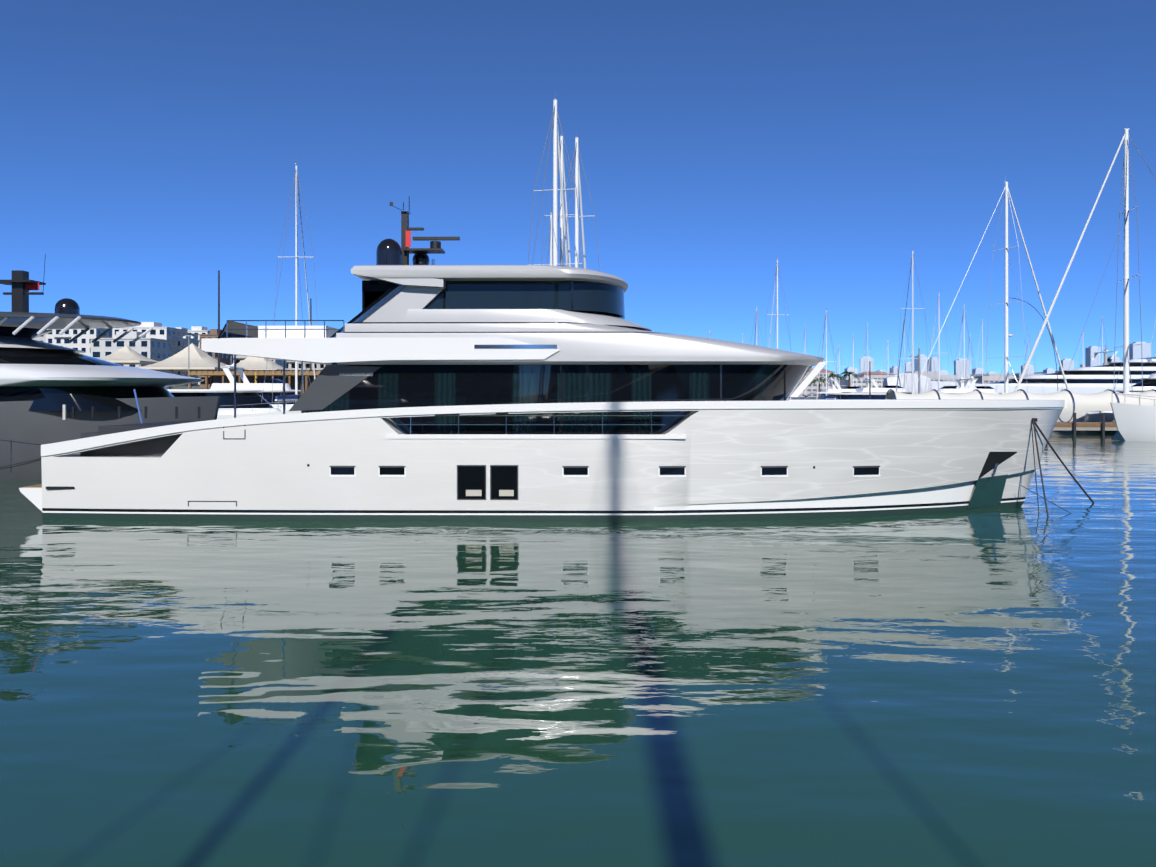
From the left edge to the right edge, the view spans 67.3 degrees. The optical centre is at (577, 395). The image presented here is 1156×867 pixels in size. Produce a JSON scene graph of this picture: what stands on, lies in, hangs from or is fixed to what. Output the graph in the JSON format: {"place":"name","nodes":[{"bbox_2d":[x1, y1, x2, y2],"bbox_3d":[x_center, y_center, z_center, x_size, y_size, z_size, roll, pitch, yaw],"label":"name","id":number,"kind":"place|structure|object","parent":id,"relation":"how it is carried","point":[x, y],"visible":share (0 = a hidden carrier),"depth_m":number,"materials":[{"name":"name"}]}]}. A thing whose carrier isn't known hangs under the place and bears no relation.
{"place":"outdoors","nodes":[
{"label":"outdoors","id":0,"kind":"place"},
{"bbox_2d":[183,335,194,388],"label":"street lamp pole","id":1,"kind":"object","parent":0,"point":[188,336],"depth_m":116.05,"materials":[{"name":"grey metal"}]},
{"bbox_2d":[0,431,1155,866],"bbox_3d":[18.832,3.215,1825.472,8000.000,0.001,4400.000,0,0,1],"label":"water","id":2,"kind":"structure","parent":0,"point":[962,689],"depth_m":9.51,"materials":[{"name":"teal liquid"}]},
{"bbox_2d":[0,254,220,480],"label":"yacht","id":3,"kind":"object","parent":2,"relation":"on","point":[50,393],"visible":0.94,"depth_m":32.83,"materials":[{"name":"white metal"}]},
{"bbox_2d":[167,389,300,419],"bbox_3d":[-25.458,1.780,63.837,14.000,4.382,4.197,0,0,1],"label":"motorboat","id":4,"kind":"object","parent":2,"relation":"on","point":[249,403],"visible":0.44,"depth_m":62.34,"materials":[{"name":"white"}]},
{"bbox_2d":[210,363,300,410],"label":"motorboat","id":5,"kind":"object","parent":2,"relation":"on","point":[267,390],"visible":0.23,"depth_m":74.38,"materials":[{"name":"white"}]},
{"bbox_2d":[261,163,317,407],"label":"sailboat","id":6,"kind":"object","parent":2,"relation":"on","point":[295,395],"visible":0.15,"depth_m":71.74,"materials":[{"name":"white metal"}]},
{"bbox_2d":[19,196,1066,521],"bbox_3d":[-0.123,-0.763,25.572,28.680,10.276,7.269,0,0,1],"label":"yacht","id":7,"kind":"object","parent":2,"relation":"on","point":[433,392],"visible":0.98,"depth_m":22.44,"materials":[{"name":"paint"}]},
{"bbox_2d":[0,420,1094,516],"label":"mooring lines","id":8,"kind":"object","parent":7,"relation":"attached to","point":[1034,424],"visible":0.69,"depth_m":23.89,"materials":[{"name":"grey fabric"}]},
{"bbox_2d":[541,212,560,265],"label":"sailboat","id":9,"kind":"object","parent":2,"relation":"on","point":[551,241],"visible":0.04,"depth_m":65.52,"materials":[{"name":"white metal"}]},
{"bbox_2d":[528,99,582,267],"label":"sailboat","id":10,"kind":"object","parent":2,"relation":"on","point":[555,174],"visible":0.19,"depth_m":75.45,"materials":[{"name":"white metal"}]},
{"bbox_2d":[541,130,581,266],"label":"sailboat","id":11,"kind":"object","parent":2,"relation":"on","point":[563,176],"visible":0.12,"depth_m":87.47,"materials":[{"name":"white metal"}]},
{"bbox_2d":[558,136,599,271],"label":"sailboat","id":12,"kind":"object","parent":2,"relation":"on","point":[577,171],"visible":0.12,"depth_m":81.44,"materials":[{"name":"white metal"}]},
{"bbox_2d":[750,307,763,346],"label":"sailboat","id":13,"kind":"object","parent":2,"relation":"on","point":[756,328],"visible":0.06,"depth_m":125.25,"materials":[{"name":"white metal"}]},
{"bbox_2d":[765,259,798,398],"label":"sailboat","id":14,"kind":"object","parent":2,"relation":"on","point":[777,268],"visible":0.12,"depth_m":105.24,"materials":[{"name":"white metal"}]},
{"bbox_2d":[801,328,810,397],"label":"sailboat","id":15,"kind":"object","parent":2,"relation":"on","point":[806,349],"visible":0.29,"depth_m":214.88,"materials":[{"name":"white"}]},
{"bbox_2d":[816,304,840,398],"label":"sailboat","id":16,"kind":"object","parent":2,"relation":"on","point":[827,396],"visible":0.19,"depth_m":120.15,"materials":[{"name":"white"}]},
{"bbox_2d":[810,378,859,398],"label":"motor yacht","id":17,"kind":"object","parent":2,"relation":"on","point":[835,390],"visible":0.15,"depth_m":143.51,"materials":[{"name":"white"}]},
{"bbox_2d":[833,347,846,387],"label":"sailboat","id":18,"kind":"object","parent":2,"relation":"on","point":[838,369],"visible":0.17,"depth_m":174.94,"materials":[{"name":"white"}]},
{"bbox_2d":[799,393,885,398],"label":"motor yacht","id":19,"kind":"object","parent":2,"relation":"on","point":[853,395],"visible":0.23,"depth_m":123.69,"materials":[{"name":"white"}]},
{"bbox_2d":[847,333,858,388],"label":"sailboat","id":20,"kind":"object","parent":2,"relation":"on","point":[853,366],"visible":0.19,"depth_m":204.83,"materials":[{"name":"white"}]},
{"bbox_2d":[862,322,874,387],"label":"sailboat","id":21,"kind":"object","parent":2,"relation":"on","point":[866,337],"visible":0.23,"depth_m":224.74,"materials":[{"name":"white"}]},
{"bbox_2d":[841,377,911,398],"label":"motor yacht","id":22,"kind":"object","parent":2,"relation":"on","point":[876,389],"visible":0.25,"depth_m":138.22,"materials":[{"name":"white"}]},
{"bbox_2d":[879,343,895,383],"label":"sailboat","id":23,"kind":"object","parent":2,"relation":"on","point":[883,366],"visible":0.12,"depth_m":194.89,"materials":[{"name":"white"}]},
{"bbox_2d":[897,316,915,392],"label":"sailboat","id":24,"kind":"object","parent":2,"relation":"on","point":[904,355],"visible":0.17,"depth_m":154.90,"materials":[{"name":"white"}]},
{"bbox_2d":[896,250,938,393],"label":"sailboat","id":25,"kind":"object","parent":2,"relation":"on","point":[912,355],"visible":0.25,"depth_m":115.03,"materials":[{"name":"white metal"}]},
{"bbox_2d":[925,296,958,391],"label":"sailboat","id":26,"kind":"object","parent":2,"relation":"on","point":[938,337],"visible":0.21,"depth_m":134.98,"materials":[{"name":"white"}]},
{"bbox_2d":[955,304,975,388],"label":"sailboat","id":27,"kind":"object","parent":2,"relation":"on","point":[964,349],"visible":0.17,"depth_m":144.85,"materials":[{"name":"white"}]},
{"bbox_2d":[938,376,995,393],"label":"motor yacht","id":28,"kind":"object","parent":2,"relation":"on","point":[950,389],"visible":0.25,"depth_m":123.64,"materials":[{"name":"white"}]},
{"bbox_2d":[956,377,997,392],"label":"motor yacht","id":29,"kind":"object","parent":2,"relation":"on","point":[989,389],"visible":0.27,"depth_m":128.84,"materials":[{"name":"white"}]},
{"bbox_2d":[974,319,988,383],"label":"sailboat","id":30,"kind":"object","parent":2,"relation":"on","point":[982,353],"visible":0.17,"depth_m":234.39,"materials":[{"name":"white"}]},
{"bbox_2d":[912,182,1069,393],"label":"sailboat","id":31,"kind":"object","parent":2,"relation":"on","point":[1006,361],"visible":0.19,"depth_m":87.03,"materials":[{"name":"white metal"}]},
{"bbox_2d":[1012,298,1057,390],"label":"sailboat rod","id":32,"kind":"object","parent":31,"relation":"attached to","point":[1051,340],"visible":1,"depth_m":87.07,"materials":[{"name":"white metal"}]},
{"bbox_2d":[885,389,1155,434],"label":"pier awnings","id":33,"kind":"object","parent":2,"relation":"in","point":[1099,402],"visible":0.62,"depth_m":71.16,"materials":[{"name":"fabric"}]},
{"bbox_2d":[1023,338,1036,375],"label":"sailboat","id":34,"kind":"object","parent":2,"relation":"on","point":[1028,357],"visible":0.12,"depth_m":209.42,"materials":[{"name":"white"}]},
{"bbox_2d":[931,350,1155,393],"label":"superyacht","id":35,"kind":"object","parent":2,"relation":"on","point":[1091,380],"visible":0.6,"depth_m":161.00,"materials":[{"name":"white"}]},
{"bbox_2d":[1075,331,1092,368],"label":"sailboat","id":36,"kind":"object","parent":2,"relation":"on","point":[1082,353],"visible":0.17,"depth_m":199.43,"materials":[{"name":"white"}]},
{"bbox_2d":[1014,121,1155,431],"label":"sailboat","id":37,"kind":"object","parent":2,"relation":"on","point":[1084,416],"visible":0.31,"depth_m":76.92,"materials":[{"name":"white metal"}]},
{"bbox_2d":[1097,315,1108,364],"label":"sailboat","id":38,"kind":"object","parent":2,"relation":"on","point":[1102,347],"visible":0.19,"depth_m":229.07,"materials":[{"name":"white"}]},
{"bbox_2d":[1085,372,1155,411],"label":"motor yacht","id":39,"kind":"object","parent":2,"relation":"on","point":[1149,383],"visible":0.21,"depth_m":113.80,"materials":[{"name":"white"}]},
{"bbox_2d":[1110,393,1155,440],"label":"boat","id":40,"kind":"object","parent":2,"relation":"on","point":[1135,422],"visible":0.94,"depth_m":60.54,"materials":[{"name":"white"}]},
{"bbox_2d":[0,0,1155,377],"label":"sky","id":41,"kind":"structure","parent":0,"point":[150,149],"materials":[{"name":"blue"}]},
{"bbox_2d":[173,371,1056,398],"bbox_3d":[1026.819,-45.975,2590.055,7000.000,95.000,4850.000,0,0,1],"label":"terrain hills","id":42,"kind":"structure","parent":0,"point":[186,387],"depth_m":321.44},
{"bbox_2d":[33,334,45,341],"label":"building","id":43,"kind":"structure","parent":42,"relation":"on","point":[42,338],"depth_m":408.20,"materials":[{"name":"white paint"}]},
{"bbox_2d":[46,328,111,356],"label":"building","id":44,"kind":"structure","parent":42,"relation":"on","point":[81,342],"depth_m":347.67,"materials":[{"name":"white paint"}]},
{"bbox_2d":[89,331,173,388],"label":"building","id":45,"kind":"structure","parent":42,"relation":"on","point":[155,349],"depth_m":262.07,"materials":[{"name":"white concrete"}]},
{"bbox_2d":[112,322,186,385],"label":"building","id":46,"kind":"structure","parent":42,"relation":"on","point":[159,331],"depth_m":331.90,"materials":[{"name":"white paint"}]},
{"bbox_2d":[175,327,198,384],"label":"building","id":47,"kind":"structure","parent":42,"relation":"on","point":[194,341],"depth_m":366.05,"materials":[{"name":"grey concrete"}]},
{"bbox_2d":[188,326,209,384],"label":"building","id":48,"kind":"structure","parent":42,"relation":"on","point":[198,330],"depth_m":407.44,"materials":[{"name":"white concrete"}]},
{"bbox_2d":[199,329,232,386],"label":"building","id":49,"kind":"structure","parent":42,"relation":"on","point":[226,359],"depth_m":327.06,"materials":[{"name":"concrete"}]},
{"bbox_2d":[233,355,286,367],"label":"building","id":50,"kind":"structure","parent":42,"relation":"on","point":[239,358],"depth_m":367.07,"materials":[{"name":"white concrete"}]},
{"bbox_2d":[287,361,325,369],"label":"building","id":51,"kind":"structure","parent":42,"relation":"on","point":[291,364],"depth_m":426.98,"materials":[{"name":"white concrete"}]},
{"bbox_2d":[844,367,856,377],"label":"building","id":52,"kind":"structure","parent":42,"relation":"on","point":[848,369],"depth_m":2107.36,"materials":[{"name":"white glass"}]},
{"bbox_2d":[860,356,872,372],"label":"tower","id":53,"kind":"structure","parent":42,"relation":"on","point":[863,368],"depth_m":2304.26,"materials":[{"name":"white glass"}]},
{"bbox_2d":[890,366,900,373],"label":"building","id":54,"kind":"structure","parent":42,"relation":"on","point":[894,371],"depth_m":2010.21,"materials":[{"name":"white glass"}]},
{"bbox_2d":[905,362,911,371],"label":"building","id":55,"kind":"structure","parent":42,"relation":"on","point":[908,366],"depth_m":2408.06,"materials":[{"name":"white concrete"}]},
{"bbox_2d":[914,354,926,370],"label":"tower","id":56,"kind":"structure","parent":42,"relation":"on","point":[923,363],"depth_m":2206.94,"materials":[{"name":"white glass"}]},
{"bbox_2d":[927,357,937,370],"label":"building","id":57,"kind":"structure","parent":42,"relation":"on","point":[931,365],"depth_m":2255.47,"materials":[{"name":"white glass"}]},
{"bbox_2d":[940,370,948,374],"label":"building","id":58,"kind":"structure","parent":42,"relation":"on","point":[943,372],"depth_m":2501.24,"materials":[{"name":"white concrete"}]},
{"bbox_2d":[954,359,970,374],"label":"tower","id":59,"kind":"structure","parent":42,"relation":"on","point":[960,368],"depth_m":1903.96,"materials":[{"name":"white concrete"}]},
{"bbox_2d":[972,368,983,373],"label":"building","id":60,"kind":"structure","parent":42,"relation":"on","point":[978,371],"depth_m":2403.05,"materials":[{"name":"white concrete"}]},
{"bbox_2d":[1021,364,1033,373],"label":"building","id":61,"kind":"structure","parent":42,"relation":"on","point":[1031,369],"depth_m":2201.55,"materials":[{"name":"white concrete"}]},
{"bbox_2d":[1043,368,1054,373],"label":"building","id":62,"kind":"structure","parent":42,"relation":"on","point":[1049,370],"depth_m":2501.01,"materials":[{"name":"white glass"}]},
{"bbox_2d":[1061,359,1073,369],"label":"building","id":63,"kind":"structure","parent":42,"relation":"on","point":[1066,363],"depth_m":2300.78,"materials":[{"name":"white concrete"}]},
{"bbox_2d":[1085,346,1100,366],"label":"tower","id":64,"kind":"structure","parent":42,"relation":"on","point":[1092,351],"depth_m":2101.28,"materials":[{"name":"white glass"}]},
{"bbox_2d":[1107,356,1119,362],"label":"building","id":65,"kind":"structure","parent":42,"relation":"on","point":[1117,359],"depth_m":2004.20,"materials":[{"name":"white glass"}]},
{"bbox_2d":[1103,344,1148,364],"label":"tower","id":66,"kind":"structure","parent":42,"relation":"on","point":[1105,359],"depth_m":632.79,"materials":[{"name":"grey stone"}]},
{"bbox_2d":[1129,342,1150,359],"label":"building","id":67,"kind":"structure","parent":42,"relation":"on","point":[1135,352],"depth_m":1800.13,"materials":[{"name":"white glass"}]},
{"bbox_2d":[796,361,1122,396],"bbox_3d":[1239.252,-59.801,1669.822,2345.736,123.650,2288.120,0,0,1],"label":"town","id":68,"kind":"object","parent":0,"point":[861,383],"visible":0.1,"depth_m":576.85,"materials":[{"name":"concrete"}]},
{"bbox_3d":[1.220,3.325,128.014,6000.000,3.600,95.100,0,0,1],"label":"quay ground","id":69,"kind":"structure","parent":0,"visible":0},
{"bbox_2d":[98,345,158,366],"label":"tent","id":70,"kind":"object","parent":69,"relation":"on","point":[126,355],"visible":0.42,"depth_m":149.48,"materials":[{"name":"grey fabric"}]},
{"bbox_2d":[138,343,246,388],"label":"tent","id":71,"kind":"object","parent":69,"relation":"on","point":[199,359],"visible":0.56,"depth_m":135.28,"materials":[{"name":"grey fabric"}]},
{"bbox_2d":[218,270,219,369],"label":"tall lamp pole","id":72,"kind":"object","parent":69,"relation":"on","point":[218,314],"visible":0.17,"depth_m":95.89,"materials":[{"name":"grey metal"}]},
{"bbox_2d":[188,370,321,394],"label":"restaurant pergola","id":73,"kind":"object","parent":69,"relation":"on","point":[220,376],"visible":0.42,"depth_m":87.81,"materials":[{"name":"brown"}]},
{"bbox_2d":[237,357,289,369],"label":"tent","id":74,"kind":"object","parent":69,"relation":"on","point":[252,363],"visible":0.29,"depth_m":158.44,"materials":[{"name":"grey fabric"}]},
{"bbox_2d":[310,298,311,369],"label":"lamp pole","id":75,"kind":"object","parent":69,"relation":"on","point":[311,325],"visible":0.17,"depth_m":100.83,"materials":[{"name":"grey metal"}]},
{"bbox_2d":[808,377,827,398],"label":"palm","id":76,"kind":"object","parent":69,"relation":"on","point":[819,379],"visible":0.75,"depth_m":165.08,"materials":[{"name":"green plant"}]},
{"bbox_2d":[822,373,843,384],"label":"palm","id":77,"kind":"object","parent":69,"relation":"on","point":[832,375],"visible":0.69,"depth_m":152.54,"materials":[{"name":"green plant"}]},
{"bbox_2d":[839,371,859,386],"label":"palm","id":78,"kind":"object","parent":69,"relation":"on","point":[849,373],"visible":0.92,"depth_m":159.85,"materials":[{"name":"green plant"}]},
{"bbox_2d":[869,361,870,398],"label":"lamp pole","id":79,"kind":"object","parent":69,"relation":"on","point":[869,381],"visible":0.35,"depth_m":100.18,"materials":[{"name":"grey metal"}]},
{"bbox_2d":[882,373,931,393],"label":"wrapped boat","id":80,"kind":"object","parent":69,"relation":"on","point":[890,380],"visible":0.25,"depth_m":157.71,"materials":[{"name":"grey"}]},
{"bbox_2d":[918,348,919,393],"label":"lamp pole","id":81,"kind":"object","parent":69,"relation":"on","point":[918,370],"visible":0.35,"depth_m":85.17,"materials":[{"name":"grey metal"}]}
]}

